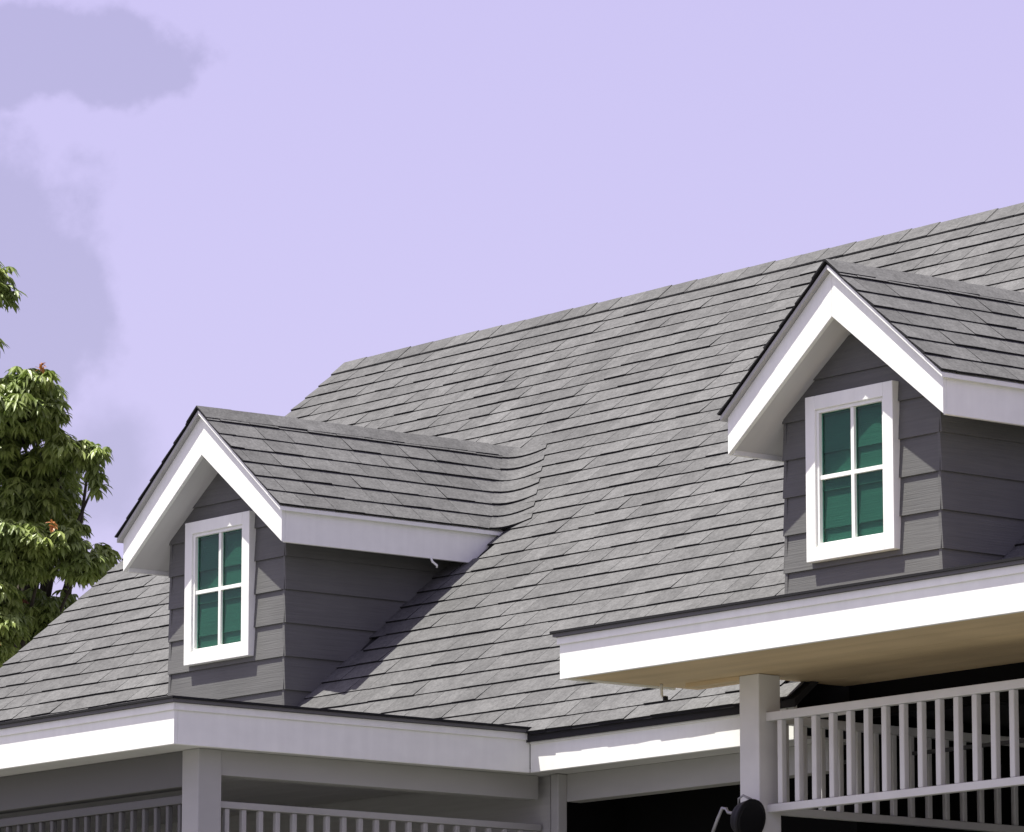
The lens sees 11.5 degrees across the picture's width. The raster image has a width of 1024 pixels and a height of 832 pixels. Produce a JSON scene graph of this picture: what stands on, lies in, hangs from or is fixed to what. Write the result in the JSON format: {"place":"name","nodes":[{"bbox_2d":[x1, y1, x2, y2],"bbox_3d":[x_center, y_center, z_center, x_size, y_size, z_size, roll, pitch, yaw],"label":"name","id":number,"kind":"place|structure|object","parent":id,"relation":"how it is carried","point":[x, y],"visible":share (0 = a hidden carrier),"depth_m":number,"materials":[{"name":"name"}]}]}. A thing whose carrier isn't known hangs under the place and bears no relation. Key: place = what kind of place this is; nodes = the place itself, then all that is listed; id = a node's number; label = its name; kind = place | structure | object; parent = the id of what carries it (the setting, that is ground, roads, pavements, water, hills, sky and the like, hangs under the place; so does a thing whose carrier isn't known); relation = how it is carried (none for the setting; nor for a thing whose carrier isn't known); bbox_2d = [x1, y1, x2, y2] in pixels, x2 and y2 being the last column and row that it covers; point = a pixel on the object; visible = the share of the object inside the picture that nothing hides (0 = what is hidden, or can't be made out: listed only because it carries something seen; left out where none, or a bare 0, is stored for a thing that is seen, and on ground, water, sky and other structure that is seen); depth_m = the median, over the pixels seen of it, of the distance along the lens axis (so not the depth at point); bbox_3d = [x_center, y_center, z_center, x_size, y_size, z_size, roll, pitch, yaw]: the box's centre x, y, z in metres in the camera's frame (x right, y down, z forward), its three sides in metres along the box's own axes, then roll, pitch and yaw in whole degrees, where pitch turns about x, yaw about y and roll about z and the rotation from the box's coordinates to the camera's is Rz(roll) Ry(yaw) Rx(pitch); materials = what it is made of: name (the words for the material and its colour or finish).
{"place":"outdoors","nodes":[
{"label":"outdoors","id":0,"kind":"place"},
{"bbox_2d":[0,0,1023,599],"label":"sky","id":1,"kind":"structure","parent":0,"point":[224,204],"materials":[{"name":"purple"}]},
{"label":"ground","id":2,"kind":"structure","parent":0,"visible":0},
{"bbox_2d":[0,262,121,667],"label":"mango tree","id":3,"kind":"object","parent":2,"relation":"on","point":[43,528],"visible":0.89,"depth_m":62.63,"materials":[{"name":"green plant"}]},
{"bbox_2d":[0,202,1023,831],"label":"house","id":4,"kind":"structure","parent":2,"relation":"on","point":[762,524],"depth_m":32.04,"materials":[{"name":"paint"}]},
{"bbox_2d":[660,684,667,700],"bbox_3d":[0.892,1.624,29.897,0.030,0.103,0.059,8,-12,-38],"label":"hook","id":5,"kind":"object","parent":4,"relation":"hanging from","point":[664,698],"visible":1,"depth_m":29.90,"materials":[{"name":"white paint"}]},
{"bbox_2d":[711,794,765,831],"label":"flood lamp","id":6,"kind":"object","parent":4,"relation":"attached to","point":[749,815],"visible":1,"depth_m":29.17,"materials":[{"name":"black metal"}]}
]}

